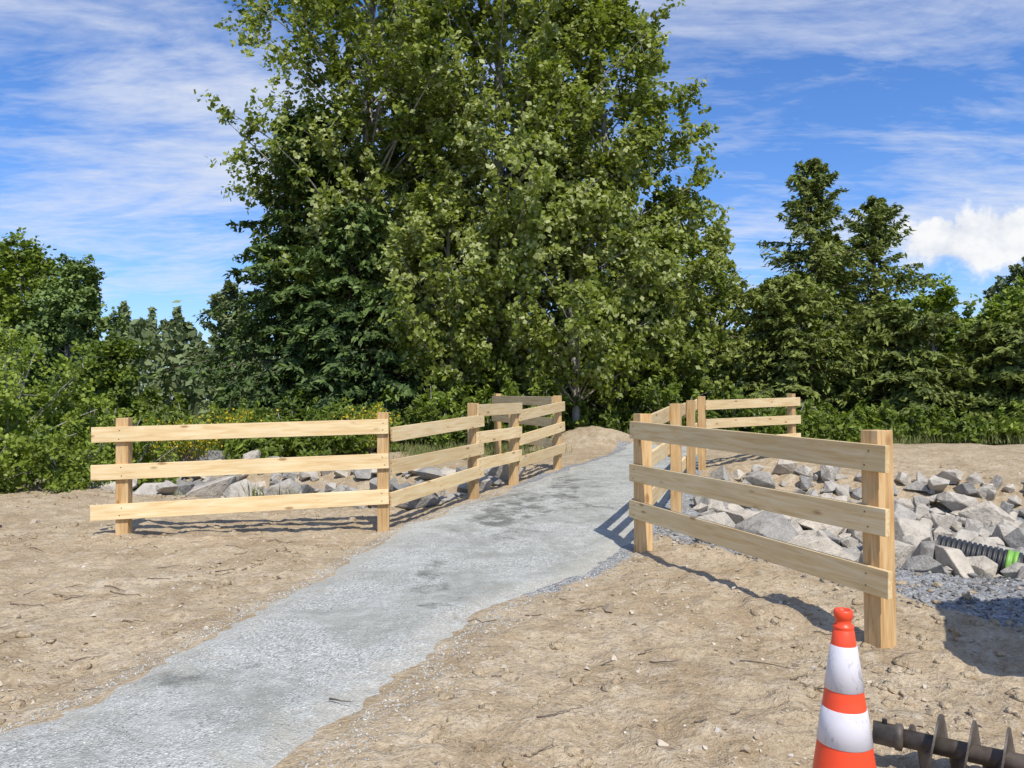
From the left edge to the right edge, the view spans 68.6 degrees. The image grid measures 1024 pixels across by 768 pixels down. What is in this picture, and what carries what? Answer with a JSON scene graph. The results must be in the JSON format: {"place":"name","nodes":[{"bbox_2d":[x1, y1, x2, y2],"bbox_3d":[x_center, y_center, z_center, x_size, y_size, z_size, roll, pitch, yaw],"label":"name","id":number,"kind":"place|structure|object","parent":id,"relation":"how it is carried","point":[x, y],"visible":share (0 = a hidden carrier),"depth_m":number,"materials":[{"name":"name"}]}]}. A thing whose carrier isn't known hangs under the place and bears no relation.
{"place":"outdoors","nodes":[
{"label":"outdoors","id":0,"kind":"place"},
{"bbox_2d":[0,442,693,767],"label":"gravel path","id":1,"kind":"structure","parent":0,"point":[588,499],"depth_m":5.01,"materials":[{"name":"grey gravel"}]},
{"bbox_2d":[354,440,572,464],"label":"grass","id":2,"kind":"structure","parent":0,"point":[416,451],"depth_m":17.04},
{"bbox_2d":[0,403,1023,767],"bbox_3d":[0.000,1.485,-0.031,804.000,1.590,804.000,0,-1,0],"label":"ground","id":3,"kind":"structure","parent":0,"point":[676,699],"depth_m":5.16,"materials":[{"name":"brown soil"}]},
{"bbox_2d":[0,269,60,430],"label":"alder tree","id":4,"kind":"object","parent":3,"relation":"on","point":[28,319],"visible":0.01,"depth_m":26.62,"materials":[{"name":"green plant"}]},
{"bbox_2d":[0,410,60,493],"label":"alder shrub","id":5,"kind":"object","parent":3,"relation":"on","point":[10,451],"visible":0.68,"depth_m":12.76,"materials":[{"name":"green plant"}]},
{"bbox_2d":[0,344,66,420],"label":"alder shrub","id":6,"kind":"object","parent":3,"relation":"on","point":[48,389],"visible":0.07,"depth_m":16.20,"materials":[{"name":"green plant"}]},
{"bbox_2d":[0,227,99,409],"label":"alder tree","id":7,"kind":"object","parent":3,"relation":"on","point":[26,269],"visible":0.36,"depth_m":22.70,"materials":[{"name":"green plant"}]},
{"bbox_2d":[0,314,107,482],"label":"alder shrub","id":8,"kind":"object","parent":3,"relation":"on","point":[10,420],"visible":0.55,"depth_m":14.49,"materials":[{"name":"green plant"}]},
{"bbox_2d":[0,249,135,432],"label":"alder tree","id":9,"kind":"object","parent":3,"relation":"on","point":[79,289],"visible":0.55,"depth_m":21.16,"materials":[{"name":"leaves"},{"name":"gray bark"}]},
{"bbox_2d":[3,418,140,494],"bbox_3d":[-7.743,1.326,13.092,1.960,1.490,2.056,1,-2,-39],"label":"alder shrub","id":10,"kind":"object","parent":3,"relation":"on","point":[57,467],"visible":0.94,"depth_m":12.66,"materials":[{"name":"green plant"}]},
{"bbox_2d":[15,393,178,491],"bbox_3d":[-8.534,1.476,15.645,3.003,2.583,2.821,1,-1,-26],"label":"alder shrub","id":11,"kind":"object","parent":3,"relation":"on","point":[143,447],"visible":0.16,"depth_m":15.46,"materials":[{"name":"green plant"}]},
{"bbox_2d":[32,332,165,433],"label":"alder tree","id":12,"kind":"object","parent":3,"relation":"on","point":[110,381],"visible":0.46,"depth_m":19.53,"materials":[{"name":"green plant"}]},
{"bbox_2d":[107,441,172,462],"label":"yellow broom bush","id":13,"kind":"object","parent":3,"relation":"on","point":[149,452],"visible":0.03,"depth_m":16.42,"materials":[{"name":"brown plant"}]},
{"bbox_2d":[135,415,218,461],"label":"yellow broom bush","id":14,"kind":"object","parent":3,"relation":"on","point":[184,447],"visible":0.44,"depth_m":17.17,"materials":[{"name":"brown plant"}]},
{"bbox_2d":[137,392,240,452],"bbox_3d":[-8.125,1.129,18.759,2.654,1.975,2.834,0,-1,0],"label":"broom shrub","id":15,"kind":"object","parent":3,"relation":"on","point":[180,410],"visible":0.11,"depth_m":18.56,"materials":[{"name":"green plant"}]},
{"bbox_2d":[185,279,272,413],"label":"alder tree","id":16,"kind":"object","parent":3,"relation":"on","point":[230,288],"visible":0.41,"depth_m":32.69,"materials":[{"name":"green plant"}]},
{"bbox_2d":[189,398,273,450],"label":"broom shrub","id":17,"kind":"object","parent":3,"relation":"on","point":[221,411],"visible":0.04,"depth_m":18.18,"materials":[{"name":"green plant"}]},
{"bbox_2d":[190,403,278,447],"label":"yellow broom bush","id":18,"kind":"object","parent":3,"relation":"on","point":[239,419],"visible":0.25,"depth_m":17.20,"materials":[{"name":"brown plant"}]},
{"bbox_2d":[173,482,335,507],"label":"grass","id":19,"kind":"structure","parent":3,"relation":"on","point":[253,493],"depth_m":11.76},
{"bbox_2d":[221,413,305,459],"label":"broom shrub","id":20,"kind":"object","parent":3,"relation":"on","point":[238,448],"visible":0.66,"depth_m":16.49,"materials":[{"name":"green plant"}]},
{"bbox_2d":[139,107,429,422],"bbox_3d":[-6.255,-2.808,21.678,8.509,10.373,6.080,0,-1,0],"label":"fir tree","id":21,"kind":"object","parent":3,"relation":"on","point":[263,313],"visible":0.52,"depth_m":20.91,"materials":[{"name":"green plant"}]},
{"bbox_2d":[252,389,335,421],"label":"broom shrub","id":22,"kind":"object","parent":3,"relation":"on","point":[297,414],"visible":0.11,"depth_m":18.55,"materials":[{"name":"green plant"}]},
{"bbox_2d":[90,394,564,534],"bbox_3d":[-1.402,1.174,12.433,2.891,2.106,9.764,-1,-1,28],"label":"wooden rail fence","id":23,"kind":"object","parent":3,"relation":"on","point":[124,434],"visible":0.94,"depth_m":9.07,"materials":[{"name":"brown wood"}]},
{"bbox_2d":[290,404,367,420],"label":"broom shrub","id":24,"kind":"object","parent":3,"relation":"on","point":[328,415],"visible":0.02,"depth_m":17.73,"materials":[{"name":"green plant"}]},
{"bbox_2d":[291,411,376,456],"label":"broom shrub","id":25,"kind":"object","parent":3,"relation":"on","point":[330,445],"visible":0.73,"depth_m":16.67,"materials":[{"name":"green plant"}]},
{"bbox_2d":[260,203,430,452],"bbox_3d":[-4.611,-1.520,20.613,5.754,6.852,5.744,0,-1,0],"label":"fir tree","id":26,"kind":"object","parent":3,"relation":"on","point":[331,327],"visible":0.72,"depth_m":19.85,"materials":[{"name":"green plant"}]},
{"bbox_2d":[194,0,518,376],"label":"cottonwood tree","id":27,"kind":"object","parent":3,"relation":"on","point":[359,117],"visible":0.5,"depth_m":20.64,"materials":[{"name":"green plant"}]},
{"bbox_2d":[333,402,399,453],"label":"yellow broom bush","id":28,"kind":"object","parent":3,"relation":"on","point":[372,413],"visible":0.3,"depth_m":17.52,"materials":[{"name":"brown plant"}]},
{"bbox_2d":[328,389,423,452],"bbox_3d":[-3.311,1.009,18.775,2.828,1.892,2.220,1,-2,-42],"label":"broom shrub","id":29,"kind":"object","parent":3,"relation":"on","point":[388,392],"visible":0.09,"depth_m":18.26,"materials":[{"name":"green plant"}]},
{"bbox_2d":[367,57,483,417],"bbox_3d":[-3.422,-5.105,25.729,6.156,14.404,8.816,1,-1,-27],"label":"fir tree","id":30,"kind":"object","parent":3,"relation":"on","point":[399,405],"depth_m":24.76,"materials":[{"name":"green plant"}]},
{"bbox_2d":[389,386,466,451],"bbox_3d":[-2.155,0.999,18.767,2.516,1.912,2.235,0,-1,15],"label":"broom shrub","id":31,"kind":"object","parent":3,"relation":"on","point":[428,411],"visible":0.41,"depth_m":18.16,"materials":[{"name":"green plant"}]},
{"bbox_2d":[394,368,487,416],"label":"broom shrub","id":32,"kind":"object","parent":3,"relation":"on","point":[452,392],"visible":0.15,"depth_m":19.89,"materials":[{"name":"green plant"}]},
{"bbox_2d":[359,135,533,408],"bbox_3d":[-1.569,-2.506,20.174,5.272,8.417,5.980,0,-1,0],"label":"cottonwood tree","id":33,"kind":"object","parent":3,"relation":"on","point":[405,327],"visible":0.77,"depth_m":19.72,"materials":[{"name":"green plant"}]},
{"bbox_2d":[0,532,917,756],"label":"twigs","id":34,"kind":"object","parent":3,"relation":"on","point":[525,755],"visible":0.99,"depth_m":5.29,"materials":[{"name":"brown wood"}]},
{"bbox_2d":[7,519,929,756],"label":"field stones","id":35,"kind":"object","parent":3,"relation":"on","point":[608,607],"visible":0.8,"depth_m":5.52,"materials":[{"name":"grey stone"}]},
{"bbox_2d":[439,384,526,450],"bbox_3d":[-0.747,0.990,18.934,2.330,2.008,2.292,0,-1,0],"label":"broom shrub","id":36,"kind":"object","parent":3,"relation":"on","point":[477,398],"visible":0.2,"depth_m":18.52,"materials":[{"name":"green plant"}]},
{"bbox_2d":[1,300,991,415],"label":"distant treeline","id":37,"kind":"object","parent":3,"relation":"on","point":[178,333],"visible":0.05,"depth_m":49.60,"materials":[{"name":"green plant"}]},
{"bbox_2d":[337,0,670,418],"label":"cottonwood tree","id":38,"kind":"object","parent":3,"relation":"on","point":[537,35],"visible":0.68,"depth_m":20.11,"materials":[{"name":"green plant"}]},
{"bbox_2d":[0,477,1023,767],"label":"dirt clods","id":39,"kind":"object","parent":3,"relation":"on","point":[432,737],"visible":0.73,"depth_m":4.51,"materials":[{"name":"brown soil"}]},
{"bbox_2d":[0,458,1023,767],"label":"pebbles","id":40,"kind":"object","parent":3,"relation":"on","point":[746,748],"visible":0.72,"depth_m":4.70,"materials":[{"name":"stone"}]},
{"bbox_2d":[3,448,1023,578],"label":"riprap rocks","id":41,"kind":"object","parent":3,"relation":"on","point":[973,516],"visible":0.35,"depth_m":11.31,"materials":[{"name":"stone"}]},
{"bbox_2d":[487,378,552,446],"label":"broom shrub","id":42,"kind":"object","parent":3,"relation":"on","point":[513,392],"visible":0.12,"depth_m":18.96,"materials":[{"name":"green plant"}]},
{"bbox_2d":[482,367,571,436],"bbox_3d":[0.340,0.647,20.427,2.438,2.215,2.351,0,-1,-11],"label":"broom shrub","id":43,"kind":"object","parent":3,"relation":"on","point":[536,391],"visible":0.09,"depth_m":20.11,"materials":[{"name":"green plant"}]},
{"bbox_2d":[481,58,594,419],"bbox_3d":[0.964,-4.609,25.982,6.450,13.472,8.408,-1,-1,35],"label":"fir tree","id":44,"kind":"object","parent":3,"relation":"on","point":[556,321],"visible":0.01,"depth_m":24.84,"materials":[{"name":"green plant"}]},
{"bbox_2d":[450,129,685,423],"bbox_3d":[1.671,-2.759,21.497,6.491,8.830,6.990,0,-1,0],"label":"cottonwood tree","id":45,"kind":"object","parent":3,"relation":"on","point":[598,375],"visible":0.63,"depth_m":20.28,"materials":[{"name":"green plant"}]},
{"bbox_2d":[534,385,619,432],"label":"broom shrub","id":46,"kind":"object","parent":3,"relation":"on","point":[584,421],"visible":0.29,"depth_m":21.07,"materials":[{"name":"green plant"}]},
{"bbox_2d":[170,427,1023,454],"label":"grass","id":47,"kind":"structure","parent":3,"relation":"on","point":[920,441],"depth_m":18.35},
{"bbox_2d":[570,377,661,433],"bbox_3d":[3.203,0.775,21.741,3.051,2.239,2.673,-1,-2,45],"label":"broom shrub","id":48,"kind":"object","parent":3,"relation":"on","point":[610,417],"visible":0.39,"depth_m":21.29,"materials":[{"name":"green plant"}]},
{"bbox_2d":[503,0,734,431],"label":"cottonwood tree","id":49,"kind":"object","parent":3,"relation":"on","point":[611,25],"visible":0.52,"depth_m":21.31,"materials":[{"name":"green plant"}]},
{"bbox_2d":[612,363,680,425],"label":"broom shrub","id":50,"kind":"object","parent":3,"relation":"on","point":[645,388],"visible":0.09,"depth_m":21.66,"materials":[{"name":"green plant"}]},
{"bbox_2d":[594,295,731,414],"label":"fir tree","id":51,"kind":"object","parent":3,"relation":"on","point":[716,367],"depth_m":25.48,"materials":[{"name":"green plant"}]},
{"bbox_2d":[631,369,709,425],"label":"broom shrub","id":52,"kind":"object","parent":3,"relation":"on","point":[654,398],"visible":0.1,"depth_m":20.33,"materials":[{"name":"green plant"}]},
{"bbox_2d":[604,189,741,407],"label":"alder tree","id":53,"kind":"object","parent":3,"relation":"on","point":[698,351],"visible":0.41,"depth_m":22.29,"materials":[{"name":"green plant"}]},
{"bbox_2d":[676,214,757,408],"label":"alder tree","id":54,"kind":"object","parent":3,"relation":"on","point":[719,243],"visible":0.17,"depth_m":27.00,"materials":[{"name":"green plant"}]},
{"bbox_2d":[687,384,760,431],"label":"broom shrub","id":55,"kind":"object","parent":3,"relation":"on","point":[730,413],"visible":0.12,"depth_m":19.70,"materials":[{"name":"green plant"}]},
{"bbox_2d":[629,394,896,647],"bbox_3d":[3.312,1.154,10.767,2.159,2.117,11.776,0,-1,18],"label":"wooden rail fence","id":56,"kind":"object","parent":3,"relation":"on","point":[871,577],"visible":0.91,"depth_m":5.94,"materials":[{"name":"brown wood"}]},
{"bbox_2d":[697,275,859,416],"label":"spruce tree","id":57,"kind":"object","parent":3,"relation":"on","point":[775,296],"visible":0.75,"depth_m":21.81,"materials":[{"name":"green plant"}]},
{"bbox_2d":[745,396,813,426],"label":"broom shrub","id":58,"kind":"object","parent":3,"relation":"on","point":[754,412],"visible":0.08,"depth_m":19.29,"materials":[{"name":"green plant"}]},
{"bbox_2d":[751,408,816,437],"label":"broom shrub","id":59,"kind":"object","parent":3,"relation":"on","point":[802,427],"visible":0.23,"depth_m":17.69,"materials":[{"name":"green plant"}]},
{"bbox_2d":[733,272,869,409],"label":"alder tree","id":60,"kind":"object","parent":3,"relation":"on","point":[814,327],"visible":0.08,"depth_m":23.45,"materials":[{"name":"green plant"}]},
{"bbox_2d":[712,157,893,407],"bbox_3d":[10.805,-3.026,25.933,8.016,9.447,9.045,0,-1,21],"label":"spruce tree","id":61,"kind":"object","parent":3,"relation":"on","point":[811,192],"visible":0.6,"depth_m":25.07,"materials":[{"name":"green plant"}]},
{"bbox_2d":[801,410,862,442],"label":"broom shrub","id":62,"kind":"object","parent":3,"relation":"on","point":[837,430],"visible":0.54,"depth_m":17.68,"materials":[{"name":"green plant"}]},
{"bbox_2d":[653,527,1023,633],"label":"crushed stone","id":63,"kind":"object","parent":3,"relation":"on","point":[972,601],"visible":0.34,"depth_m":6.22,"materials":[{"name":"grey gravel"}]},
{"bbox_2d":[803,233,877,413],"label":"spruce tree","id":64,"kind":"object","parent":3,"relation":"on","point":[835,237],"visible":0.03,"depth_m":27.21,"materials":[{"name":"green plant"}]},
{"bbox_2d":[812,607,875,767],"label":"traffic cone","id":65,"kind":"object","parent":3,"relation":"on","point":[844,739],"visible":1,"depth_m":2.53,"materials":[{"name":"orange plastic"},{"name":"white reflective plastic"}]},
{"bbox_2d":[743,194,953,407],"bbox_3d":[13.155,-2.500,26.552,9.834,8.457,7.295,1,-1,-36],"label":"spruce tree","id":66,"kind":"object","parent":3,"relation":"on","point":[874,230],"visible":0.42,"depth_m":26.08,"materials":[{"name":"green plant"}]},
{"bbox_2d":[802,398,895,442],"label":"broom shrub","id":67,"kind":"object","parent":3,"relation":"on","point":[858,414],"visible":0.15,"depth_m":19.18,"materials":[{"name":"green plant"}]},
{"bbox_2d":[856,398,950,443],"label":"broom shrub","id":68,"kind":"object","parent":3,"relation":"on","point":[906,426],"visible":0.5,"depth_m":19.09,"materials":[{"name":"green plant"}]},
{"bbox_2d":[820,302,998,442],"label":"spruce tree","id":69,"kind":"object","parent":3,"relation":"on","point":[895,325],"visible":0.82,"depth_m":20.76,"materials":[{"name":"green plant"}]},
{"bbox_2d":[872,272,981,413],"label":"alder tree","id":70,"kind":"object","parent":3,"relation":"on","point":[938,301],"visible":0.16,"depth_m":23.77,"materials":[{"name":"green plant"}]},
{"bbox_2d":[872,714,1023,767],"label":"earth auger","id":71,"kind":"object","parent":3,"relation":"on","point":[926,747],"visible":1,"depth_m":3.17,"materials":[{"name":"metal"}]},
{"bbox_2d":[923,401,1015,444],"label":"broom shrub","id":72,"kind":"object","parent":3,"relation":"on","point":[967,426],"visible":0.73,"depth_m":18.78,"materials":[{"name":"green plant"}]},
{"bbox_2d":[921,318,1023,423],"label":"spruce tree","id":73,"kind":"object","parent":3,"relation":"on","point":[996,345],"visible":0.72,"depth_m":20.47,"materials":[{"name":"green plant"}]},
{"bbox_2d":[933,534,1023,577],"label":"corrugated drain pipe","id":74,"kind":"object","parent":3,"relation":"on","point":[1001,558],"visible":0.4,"depth_m":7.46,"materials":[{"name":"black plastic"}]},
{"bbox_2d":[942,275,1023,370],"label":"alder tree","id":75,"kind":"object","parent":3,"relation":"on","point":[1014,301],"visible":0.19,"depth_m":24.92,"materials":[{"name":"green plant"}]},
{"bbox_2d":[976,399,1023,444],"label":"broom shrub","id":76,"kind":"object","parent":3,"relation":"on","point":[1013,422],"visible":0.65,"depth_m":18.63,"materials":[{"name":"green plant"}]},
{"bbox_2d":[980,256,1023,309],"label":"alder tree","id":77,"kind":"object","parent":3,"relation":"on","point":[1016,270],"visible":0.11,"depth_m":46.71,"materials":[{"name":"green plant"}]},
{"bbox_2d":[1000,302,1023,368],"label":"spruce tree","id":78,"kind":"object","parent":3,"relation":"on","point":[1009,313],"visible":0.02,"depth_m":22.92,"materials":[{"name":"green plant"}]},
{"bbox_2d":[0,0,1023,399],"label":"sky","id":79,"kind":"structure","parent":0,"point":[106,138],"materials":[{"name":"blue"}]}
]}

